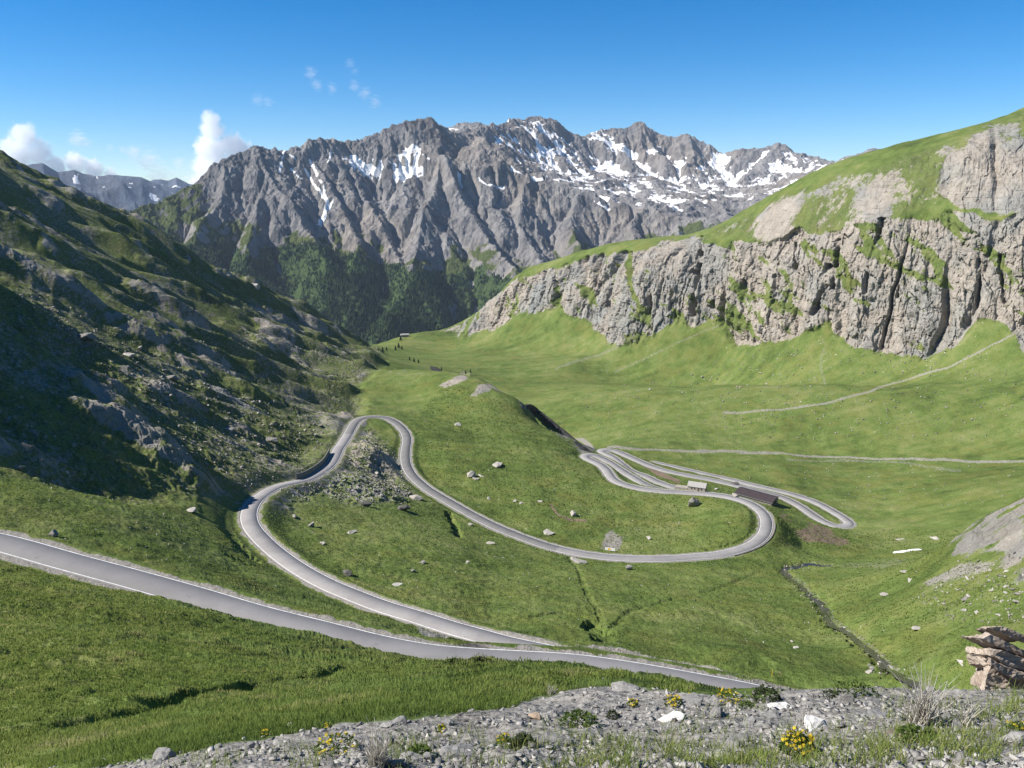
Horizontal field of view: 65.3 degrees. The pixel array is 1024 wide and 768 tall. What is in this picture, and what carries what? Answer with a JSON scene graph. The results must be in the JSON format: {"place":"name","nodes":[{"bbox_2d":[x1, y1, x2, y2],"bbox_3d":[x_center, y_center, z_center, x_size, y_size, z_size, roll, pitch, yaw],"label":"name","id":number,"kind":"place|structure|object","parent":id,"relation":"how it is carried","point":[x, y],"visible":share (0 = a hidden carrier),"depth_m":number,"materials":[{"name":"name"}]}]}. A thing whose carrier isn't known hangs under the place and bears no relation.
{"place":"outdoors","nodes":[
{"label":"outdoors","id":0,"kind":"place"},
{"bbox_2d":[27,163,179,211],"bbox_3d":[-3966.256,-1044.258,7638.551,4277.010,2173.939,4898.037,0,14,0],"label":"mountain","id":1,"kind":"structure","parent":0,"point":[129,193],"depth_m":7668.46,"materials":[{"name":"grey stone"}]},
{"bbox_2d":[151,178,192,189],"bbox_3d":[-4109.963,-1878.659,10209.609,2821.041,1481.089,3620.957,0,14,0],"label":"mountain","id":2,"kind":"structure","parent":0,"point":[178,183],"depth_m":10227.35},
{"bbox_2d":[0,416,854,688],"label":"road","id":3,"kind":"structure","parent":0,"point":[93,568],"depth_m":189.70,"materials":[{"name":"grey asphalt"}]},
{"bbox_2d":[130,116,877,344],"bbox_3d":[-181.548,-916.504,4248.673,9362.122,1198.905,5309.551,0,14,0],"label":"mountain","id":4,"kind":"structure","parent":0,"point":[512,198],"depth_m":3917.38,"materials":[{"name":"grey stone"}]},
{"bbox_2d":[155,224,509,343],"bbox_3d":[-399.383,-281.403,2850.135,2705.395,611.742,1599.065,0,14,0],"label":"forest","id":5,"kind":"object","parent":4,"relation":"on","point":[380,328],"visible":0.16,"depth_m":3267.79,"materials":[{"name":"green plant"}]},
{"bbox_2d":[0,107,1023,767],"bbox_3d":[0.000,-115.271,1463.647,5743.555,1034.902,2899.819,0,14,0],"label":"terrain","id":6,"kind":"structure","parent":0,"point":[908,255],"depth_m":478.97,"materials":[{"name":"green plant"}]},
{"bbox_2d":[14,465,25,470],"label":"boulder","id":7,"kind":"object","parent":6,"relation":"on","point":[19,467],"visible":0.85,"depth_m":232.43,"materials":[{"name":"grey stone"}]},
{"bbox_2d":[48,530,58,536],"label":"boulder","id":8,"kind":"object","parent":6,"relation":"on","point":[53,533],"visible":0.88,"depth_m":161.56,"materials":[{"name":"grey stone"}]},
{"bbox_2d":[78,333,95,340],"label":"boulder","id":9,"kind":"object","parent":6,"relation":"on","point":[88,336],"visible":0.99,"depth_m":393.74,"materials":[{"name":"grey stone"}]},
{"bbox_2d":[123,352,135,356],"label":"boulder","id":10,"kind":"object","parent":6,"relation":"on","point":[128,354],"visible":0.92,"depth_m":427.38,"materials":[{"name":"grey stone"}]},
{"bbox_2d":[152,758,161,765],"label":"slate stone","id":11,"kind":"object","parent":6,"relation":"on","point":[157,761],"visible":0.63,"depth_m":7.16,"materials":[{"name":"grey stone"}]},
{"bbox_2d":[152,747,176,760],"bbox_3d":[-3.227,3.429,7.385,0.191,0.113,0.165,4,7,26],"label":"slate stone","id":12,"kind":"object","parent":6,"relation":"on","point":[163,753],"visible":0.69,"depth_m":7.35,"materials":[{"name":"grey stone"}]},
{"bbox_2d":[165,375,178,380],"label":"boulder","id":13,"kind":"object","parent":6,"relation":"on","point":[173,377],"visible":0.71,"depth_m":436.38,"materials":[{"name":"grey stone"}]},
{"bbox_2d":[171,758,182,763],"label":"slate stone","id":14,"kind":"object","parent":6,"relation":"on","point":[179,760],"visible":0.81,"depth_m":7.07,"materials":[{"name":"grey stone"}]},
{"bbox_2d":[187,507,196,511],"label":"boulder","id":15,"kind":"object","parent":6,"relation":"on","point":[192,509],"visible":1,"depth_m":258.57,"materials":[{"name":"white stone"}]},
{"bbox_2d":[219,746,230,754],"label":"slate stone","id":16,"kind":"object","parent":6,"relation":"on","point":[227,749],"visible":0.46,"depth_m":7.00,"materials":[{"name":"grey stone"}]},
{"bbox_2d":[225,427,234,432],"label":"boulder","id":17,"kind":"object","parent":6,"relation":"on","point":[230,429],"visible":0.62,"depth_m":407.48,"materials":[{"name":"grey stone"}]},
{"bbox_2d":[242,741,255,748],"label":"slate stone","id":18,"kind":"object","parent":6,"relation":"on","point":[250,744],"visible":0.64,"depth_m":7.82,"materials":[{"name":"grey stone"}]},
{"bbox_2d":[252,283,259,289],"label":"rock","id":19,"kind":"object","parent":6,"relation":"on","point":[256,286],"depth_m":930.27,"materials":[{"name":"stone"}]},
{"bbox_2d":[260,729,269,736],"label":"flower clump","id":20,"kind":"object","parent":6,"relation":"on","point":[263,732],"visible":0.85,"depth_m":8.89,"materials":[{"name":"green plant"}]},
{"bbox_2d":[265,437,277,443],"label":"boulder","id":21,"kind":"object","parent":6,"relation":"on","point":[273,440],"visible":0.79,"depth_m":426.31,"materials":[{"name":"grey stone"}]},
{"bbox_2d":[273,739,281,744],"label":"slate stone","id":22,"kind":"object","parent":6,"relation":"on","point":[275,741],"visible":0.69,"depth_m":7.57,"materials":[{"name":"white stone"}]},
{"bbox_2d":[295,449,329,479],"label":"stone wall","id":23,"kind":"structure","parent":6,"relation":"on","point":[307,472],"depth_m":384.74,"materials":[{"name":"grey stone"}]},
{"bbox_2d":[323,722,331,728],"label":"flower clump","id":24,"kind":"object","parent":6,"relation":"on","point":[327,724],"visible":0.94,"depth_m":8.74,"materials":[{"name":"yellow plant"}]},
{"bbox_2d":[313,731,359,754],"bbox_3d":[-1.419,2.908,6.449,0.369,0.109,0.364,0,14,0],"label":"flower clump","id":25,"kind":"object","parent":6,"relation":"on","point":[330,738],"visible":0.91,"depth_m":6.47,"materials":[{"name":"yellow plant"}]},
{"bbox_2d":[342,570,352,576],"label":"boulder","id":26,"kind":"object","parent":6,"relation":"on","point":[348,573],"visible":0.92,"depth_m":244.72,"materials":[{"name":"grey stone"}]},
{"bbox_2d":[361,500,371,506],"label":"boulder","id":27,"kind":"object","parent":6,"relation":"on","point":[366,503],"visible":1,"depth_m":349.98,"materials":[{"name":"grey stone"}]},
{"bbox_2d":[342,716,402,767],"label":"dry tuft","id":28,"kind":"object","parent":6,"relation":"on","point":[378,755],"visible":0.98,"depth_m":5.38,"materials":[{"name":"plant"}]},
{"bbox_2d":[380,720,398,727],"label":"slate stone","id":29,"kind":"object","parent":6,"relation":"on","point":[387,724],"visible":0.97,"depth_m":7.92,"materials":[{"name":"white stone"}]},
{"bbox_2d":[389,759,403,767],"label":"slate stone","id":30,"kind":"object","parent":6,"relation":"on","point":[395,763],"visible":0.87,"depth_m":5.41,"materials":[{"name":"grey stone"}]},
{"bbox_2d":[391,716,406,724],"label":"slate stone","id":31,"kind":"object","parent":6,"relation":"on","point":[402,720],"visible":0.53,"depth_m":8.37,"materials":[{"name":"grey stone"}]},
{"bbox_2d":[398,505,410,510],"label":"boulder","id":32,"kind":"object","parent":6,"relation":"on","point":[404,507],"visible":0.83,"depth_m":361.31,"materials":[{"name":"grey stone"}]},
{"bbox_2d":[400,333,408,336],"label":"stone house","id":33,"kind":"structure","parent":6,"relation":"on","point":[405,335],"depth_m":1340.27,"materials":[{"name":"stone"}]},
{"bbox_2d":[399,751,422,763],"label":"slate stone","id":34,"kind":"object","parent":6,"relation":"on","point":[414,756],"visible":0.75,"depth_m":5.57,"materials":[{"name":"grey stone"}]},
{"bbox_2d":[409,494,421,500],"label":"boulder","id":35,"kind":"object","parent":6,"relation":"on","point":[416,497],"visible":0.88,"depth_m":394.72,"materials":[{"name":"beige stone"}]},
{"bbox_2d":[408,743,432,754],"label":"leafy plant","id":36,"kind":"object","parent":6,"relation":"on","point":[416,748],"visible":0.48,"depth_m":5.70,"materials":[{"name":"green plant"}]},
{"bbox_2d":[423,752,433,759],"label":"slate stone","id":37,"kind":"object","parent":6,"relation":"on","point":[428,757],"visible":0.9,"depth_m":5.56,"materials":[{"name":"grey stone"}]},
{"bbox_2d":[430,366,441,370],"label":"rock outcrop","id":38,"kind":"object","parent":6,"relation":"on","point":[434,368],"visible":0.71,"depth_m":830.51,"materials":[{"name":"grey stone"}]},
{"bbox_2d":[435,723,447,732],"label":"flower clump","id":39,"kind":"object","parent":6,"relation":"on","point":[442,725],"visible":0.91,"depth_m":7.17,"materials":[{"name":"yellow plant"}]},
{"bbox_2d":[442,718,453,725],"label":"slate stone","id":40,"kind":"object","parent":6,"relation":"on","point":[447,722],"visible":0.89,"depth_m":7.60,"materials":[{"name":"white stone"}]},
{"bbox_2d":[440,742,476,759],"bbox_3d":[-0.371,2.638,5.723,0.287,0.050,0.233,9,5,1],"label":"slate stone","id":41,"kind":"object","parent":6,"relation":"on","point":[452,749],"visible":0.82,"depth_m":5.71,"materials":[{"name":"grey stone"}]},
{"bbox_2d":[467,470,475,477],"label":"boulder","id":42,"kind":"object","parent":6,"relation":"on","point":[471,474],"visible":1,"depth_m":453.04,"materials":[{"name":"white stone"}]},
{"bbox_2d":[484,731,501,739],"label":"slate stone","id":43,"kind":"object","parent":6,"relation":"on","point":[492,736],"visible":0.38,"depth_m":6.66,"materials":[{"name":"grey stone"}]},
{"bbox_2d":[492,462,501,467],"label":"boulder","id":44,"kind":"object","parent":6,"relation":"on","point":[497,464],"visible":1,"depth_m":471.80,"materials":[{"name":"white stone"}]},
{"bbox_2d":[495,732,510,743],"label":"flower clump","id":45,"kind":"object","parent":6,"relation":"on","point":[504,738],"visible":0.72,"depth_m":6.26,"materials":[{"name":"yellow plant"}]},
{"bbox_2d":[0,384,1023,767],"bbox_3d":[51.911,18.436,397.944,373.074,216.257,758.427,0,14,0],"label":"grass","id":46,"kind":"structure","parent":6,"relation":"on","point":[254,722],"depth_m":30.21,"materials":[{"name":"green plant"}]},
{"bbox_2d":[0,285,1023,685],"bbox_3d":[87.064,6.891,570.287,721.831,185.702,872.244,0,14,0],"label":"rubble","id":47,"kind":"object","parent":6,"relation":"on","point":[456,467],"visible":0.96,"depth_m":400.77,"materials":[{"name":"grey stone"}]},
{"bbox_2d":[508,731,536,750],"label":"leafy plant","id":48,"kind":"object","parent":6,"relation":"on","point":[518,737],"visible":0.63,"depth_m":5.76,"materials":[{"name":"green plant"}]},
{"bbox_2d":[521,746,529,753],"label":"slate stone","id":49,"kind":"object","parent":6,"relation":"on","point":[526,750],"visible":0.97,"depth_m":5.57,"materials":[{"name":"grey stone"}]},
{"bbox_2d":[45,677,1023,767],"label":"slate chips","id":50,"kind":"object","parent":6,"relation":"on","point":[1017,760],"visible":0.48,"depth_m":6.07,"materials":[{"name":"grey gravel"}]},
{"bbox_2d":[528,712,541,719],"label":"slate stone","id":51,"kind":"object","parent":6,"relation":"on","point":[535,715],"visible":0.8,"depth_m":7.99,"materials":[{"name":"beige stone"}]},
{"bbox_2d":[543,529,553,534],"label":"boulder","id":52,"kind":"object","parent":6,"relation":"on","point":[547,532],"visible":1,"depth_m":376.74,"materials":[{"name":"grey stone"}]},
{"bbox_2d":[532,731,566,744],"bbox_3d":[0.282,2.669,5.995,0.299,0.052,0.173,4,15,-8],"label":"slate stone","id":53,"kind":"object","parent":6,"relation":"on","point":[546,734],"visible":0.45,"depth_m":5.99,"materials":[{"name":"grey stone"}]},
{"bbox_2d":[546,684,556,694],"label":"dry tuft","id":54,"kind":"object","parent":6,"relation":"on","point":[551,691],"visible":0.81,"depth_m":10.15,"materials":[{"name":"plant"}]},
{"bbox_2d":[552,706,562,711],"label":"slate stone","id":55,"kind":"object","parent":6,"relation":"on","point":[556,709],"visible":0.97,"depth_m":8.56,"materials":[{"name":"grey stone"}]},
{"bbox_2d":[524,404,592,452],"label":"rock outcrop","id":56,"kind":"object","parent":6,"relation":"on","point":[546,419],"visible":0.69,"depth_m":749.11,"materials":[{"name":"grey stone"}]},
{"bbox_2d":[565,738,573,745],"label":"slate stone","id":57,"kind":"object","parent":6,"relation":"on","point":[567,739],"visible":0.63,"depth_m":5.90,"materials":[{"name":"grey stone"}]},
{"bbox_2d":[570,510,575,516],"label":"boulder","id":58,"kind":"object","parent":6,"relation":"on","point":[572,513],"visible":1,"depth_m":406.83,"materials":[{"name":"grey stone"}]},
{"bbox_2d":[570,557,586,563],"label":"boulder","id":59,"kind":"object","parent":6,"relation":"on","point":[576,560],"visible":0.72,"depth_m":335.39,"materials":[{"name":"grey stone"}]},
{"bbox_2d":[558,708,600,728],"bbox_3d":[0.623,3.115,7.427,0.415,0.148,0.393,0,14,0],"label":"leafy plant","id":60,"kind":"object","parent":6,"relation":"on","point":[574,716],"visible":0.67,"depth_m":7.45,"materials":[{"name":"green plant"}]},
{"bbox_2d":[575,716,592,726],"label":"slate stone","id":61,"kind":"object","parent":6,"relation":"on","point":[582,721],"visible":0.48,"depth_m":7.43,"materials":[{"name":"grey stone"}]},
{"bbox_2d":[605,547,614,550],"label":"banner","id":62,"kind":"object","parent":6,"relation":"on","point":[609,549],"visible":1,"depth_m":361.32,"materials":[{"name":"fabric"}]},
{"bbox_2d":[606,708,620,719],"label":"leafy plant","id":63,"kind":"object","parent":6,"relation":"on","point":[613,711],"visible":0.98,"depth_m":7.90,"materials":[{"name":"green plant"}]},
{"bbox_2d":[611,681,639,690],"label":"slate stone","id":64,"kind":"object","parent":6,"relation":"on","point":[621,686],"visible":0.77,"depth_m":9.62,"materials":[{"name":"grey stone"}]},
{"bbox_2d":[626,698,638,706],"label":"flower clump","id":65,"kind":"object","parent":6,"relation":"on","point":[635,703],"visible":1,"depth_m":8.45,"materials":[{"name":"yellow plant"}]},
{"bbox_2d":[658,709,670,713],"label":"slate stone","id":66,"kind":"object","parent":6,"relation":"on","point":[662,710],"visible":0.73,"depth_m":7.88,"materials":[{"name":"grey stone"}]},
{"bbox_2d":[658,711,684,722],"bbox_3d":[1.500,3.147,7.537,0.254,0.054,0.168,-7,10,5],"label":"slate stone","id":67,"kind":"object","parent":6,"relation":"on","point":[678,715],"visible":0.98,"depth_m":7.52,"materials":[{"name":"stone"}]},
{"bbox_2d":[663,694,683,707],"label":"flower clump","id":68,"kind":"object","parent":6,"relation":"on","point":[674,697],"visible":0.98,"depth_m":8.19,"materials":[{"name":"yellow plant"}]},
{"bbox_2d":[675,485,687,489],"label":"stone terrace","id":69,"kind":"structure","parent":6,"relation":"on","point":[683,487],"depth_m":451.80,"materials":[{"name":"beige stone"}]},
{"bbox_2d":[676,692,702,707],"bbox_3d":[1.817,3.288,8.238,0.389,0.070,0.330,-9,8,-25],"label":"slate stone","id":70,"kind":"object","parent":6,"relation":"on","point":[693,697],"visible":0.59,"depth_m":8.24,"materials":[{"name":"grey stone"}]},
{"bbox_2d":[688,497,698,506],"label":"boulder","id":71,"kind":"object","parent":6,"relation":"on","point":[693,501],"visible":1,"depth_m":424.63,"materials":[{"name":"grey stone"}]},
{"bbox_2d":[687,481,707,491],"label":"stone hut","id":72,"kind":"object","parent":6,"relation":"on","point":[696,486],"visible":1,"depth_m":446.82,"materials":[{"name":"paint"}]},
{"bbox_2d":[693,734,703,740],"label":"slate stone","id":73,"kind":"object","parent":6,"relation":"on","point":[697,736],"visible":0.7,"depth_m":6.23,"materials":[{"name":"grey stone"}]},
{"bbox_2d":[695,725,709,733],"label":"slate stone","id":74,"kind":"object","parent":6,"relation":"on","point":[703,728],"visible":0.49,"depth_m":6.76,"materials":[{"name":"grey stone"}]},
{"bbox_2d":[709,707,722,717],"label":"slate stone","id":75,"kind":"object","parent":6,"relation":"on","point":[718,710],"visible":0.81,"depth_m":7.48,"materials":[{"name":"grey stone"}]},
{"bbox_2d":[705,694,732,705],"bbox_3d":[2.137,3.279,8.242,0.318,0.056,0.226,2,16,-20],"label":"slate stone","id":76,"kind":"object","parent":6,"relation":"on","point":[714,699],"visible":0.59,"depth_m":8.23,"materials":[{"name":"grey stone"}]},
{"bbox_2d":[710,688,741,703],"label":"flower clump","id":77,"kind":"object","parent":6,"relation":"on","point":[720,692],"visible":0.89,"depth_m":8.30,"materials":[{"name":"yellow plant"}]},
{"bbox_2d":[723,732,748,748],"bbox_3d":[1.661,2.642,5.881,0.148,0.071,0.279,10,17,36],"label":"slate stone","id":78,"kind":"object","parent":6,"relation":"on","point":[731,738],"visible":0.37,"depth_m":5.89,"materials":[{"name":"grey stone"}]},
{"bbox_2d":[734,741,740,748],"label":"slate stone","id":79,"kind":"object","parent":6,"relation":"on","point":[735,744],"visible":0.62,"depth_m":5.73,"materials":[{"name":"grey stone"}]},
{"bbox_2d":[738,700,753,709],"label":"leafy plant","id":80,"kind":"object","parent":6,"relation":"on","point":[741,703],"visible":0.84,"depth_m":7.79,"materials":[{"name":"green plant"}]},
{"bbox_2d":[742,716,755,724],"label":"slate stone","id":81,"kind":"object","parent":6,"relation":"on","point":[751,719],"visible":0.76,"depth_m":7.09,"materials":[{"name":"grey stone"}]},
{"bbox_2d":[734,523,775,555],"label":"retaining wall","id":82,"kind":"structure","parent":6,"relation":"on","point":[759,546],"depth_m":366.16,"materials":[{"name":"stone"}]},
{"bbox_2d":[734,487,777,505],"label":"barn","id":83,"kind":"structure","parent":6,"relation":"on","point":[762,497],"depth_m":490.29,"materials":[{"name":"stone"}]},
{"bbox_2d":[751,683,781,702],"bbox_3d":[2.624,3.179,8.225,0.323,0.193,0.328,0,14,0],"label":"shrub","id":84,"kind":"object","parent":6,"relation":"on","point":[761,688],"visible":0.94,"depth_m":8.22,"materials":[{"name":"green plant"}]},
{"bbox_2d":[764,709,779,717],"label":"slate stone","id":85,"kind":"object","parent":6,"relation":"on","point":[769,713],"visible":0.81,"depth_m":7.22,"materials":[{"name":"grey stone"}]},
{"bbox_2d":[767,702,791,709],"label":"slate stone","id":86,"kind":"object","parent":6,"relation":"on","point":[779,705],"visible":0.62,"depth_m":7.67,"materials":[{"name":"stone"}]},
{"bbox_2d":[778,726,815,759],"bbox_3d":[1.858,2.315,5.184,0.252,0.157,0.248,0,14,0],"label":"flower clump","id":87,"kind":"object","parent":6,"relation":"on","point":[800,737],"visible":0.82,"depth_m":5.16,"materials":[{"name":"yellow plant"}]},
{"bbox_2d":[789,700,808,724],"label":"dry tuft","id":88,"kind":"object","parent":6,"relation":"on","point":[802,721],"visible":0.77,"depth_m":6.76,"materials":[{"name":"plant"}]},
{"bbox_2d":[804,714,825,731],"bbox_3d":[2.458,2.778,6.486,0.173,0.084,0.244,6,15,22],"label":"slate stone","id":89,"kind":"object","parent":6,"relation":"on","point":[815,721],"visible":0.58,"depth_m":6.49,"materials":[{"name":"stone"}]},
{"bbox_2d":[823,689,839,699],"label":"shrub","id":90,"kind":"object","parent":6,"relation":"on","point":[830,691],"visible":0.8,"depth_m":7.87,"materials":[{"name":"green plant"}]},
{"bbox_2d":[838,694,854,704],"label":"slate stone","id":91,"kind":"object","parent":6,"relation":"on","point":[844,699],"visible":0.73,"depth_m":7.38,"materials":[{"name":"grey stone"}]},
{"bbox_2d":[833,680,879,697],"bbox_3d":[3.330,2.957,7.678,0.456,0.117,0.457,0,14,0],"label":"shrub","id":92,"kind":"object","parent":6,"relation":"on","point":[856,682],"visible":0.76,"depth_m":7.74,"materials":[{"name":"green plant"}]},
{"bbox_2d":[861,708,886,717],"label":"slate stone","id":93,"kind":"object","parent":6,"relation":"on","point":[872,712],"visible":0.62,"depth_m":6.67,"materials":[{"name":"grey stone"}]},
{"bbox_2d":[873,698,879,705],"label":"slate stone","id":94,"kind":"object","parent":6,"relation":"on","point":[877,701],"visible":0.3,"depth_m":7.11,"materials":[{"name":"grey stone"}]},
{"bbox_2d":[894,723,934,742],"bbox_3d":[2.636,2.275,5.135,0.327,0.090,0.335,0,14,0],"label":"leafy plant","id":95,"kind":"object","parent":6,"relation":"on","point":[909,728],"visible":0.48,"depth_m":5.20,"materials":[{"name":"green plant"}]},
{"bbox_2d":[911,626,920,629],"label":"boulder","id":96,"kind":"object","parent":6,"relation":"on","point":[915,627],"visible":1,"depth_m":199.79,"materials":[{"name":"grey stone"}]},
{"bbox_2d":[870,661,976,726],"bbox_3d":[2.916,2.232,5.621,0.767,0.482,0.524,3,14,14],"label":"dry tuft","id":97,"kind":"object","parent":6,"relation":"on","point":[926,711],"visible":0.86,"depth_m":5.65,"materials":[{"name":"plant"}]},
{"bbox_2d":[952,718,963,730],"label":"slate stone","id":98,"kind":"object","parent":6,"relation":"on","point":[958,723],"visible":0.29,"depth_m":5.45,"materials":[{"name":"grey stone"}]},
{"bbox_2d":[953,688,972,698],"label":"slate stone","id":99,"kind":"object","parent":6,"relation":"on","point":[961,692],"visible":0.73,"depth_m":7.27,"materials":[{"name":"grey stone"}]},
{"bbox_2d":[954,693,989,726],"bbox_3d":[3.125,2.267,5.491,0.214,0.217,0.180,-8,15,-29],"label":"dry tuft","id":100,"kind":"object","parent":6,"relation":"on","point":[966,719],"visible":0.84,"depth_m":5.51,"materials":[{"name":"plant"}]},
{"bbox_2d":[961,626,1023,690],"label":"rock outcrop","id":101,"kind":"object","parent":6,"relation":"on","point":[999,656],"visible":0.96,"depth_m":8.81,"materials":[{"name":"beige stone"}]},
{"bbox_2d":[998,731,1023,745],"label":"slate stone","id":102,"kind":"object","parent":6,"relation":"on","point":[1017,734],"visible":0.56,"depth_m":4.58,"materials":[{"name":"white stone"}]},
{"bbox_2d":[1006,720,1023,730],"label":"flower clump","id":103,"kind":"object","parent":6,"relation":"on","point":[1014,725],"visible":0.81,"depth_m":5.14,"materials":[{"name":"yellow plant"}]},
{"bbox_2d":[0,0,1023,183],"label":"sky","id":104,"kind":"structure","parent":0,"point":[167,90],"materials":[{"name":"blue"}]},
{"bbox_2d":[780,563,919,688],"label":"stream water","id":105,"kind":"structure","parent":0,"point":[883,663],"depth_m":231.26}
]}

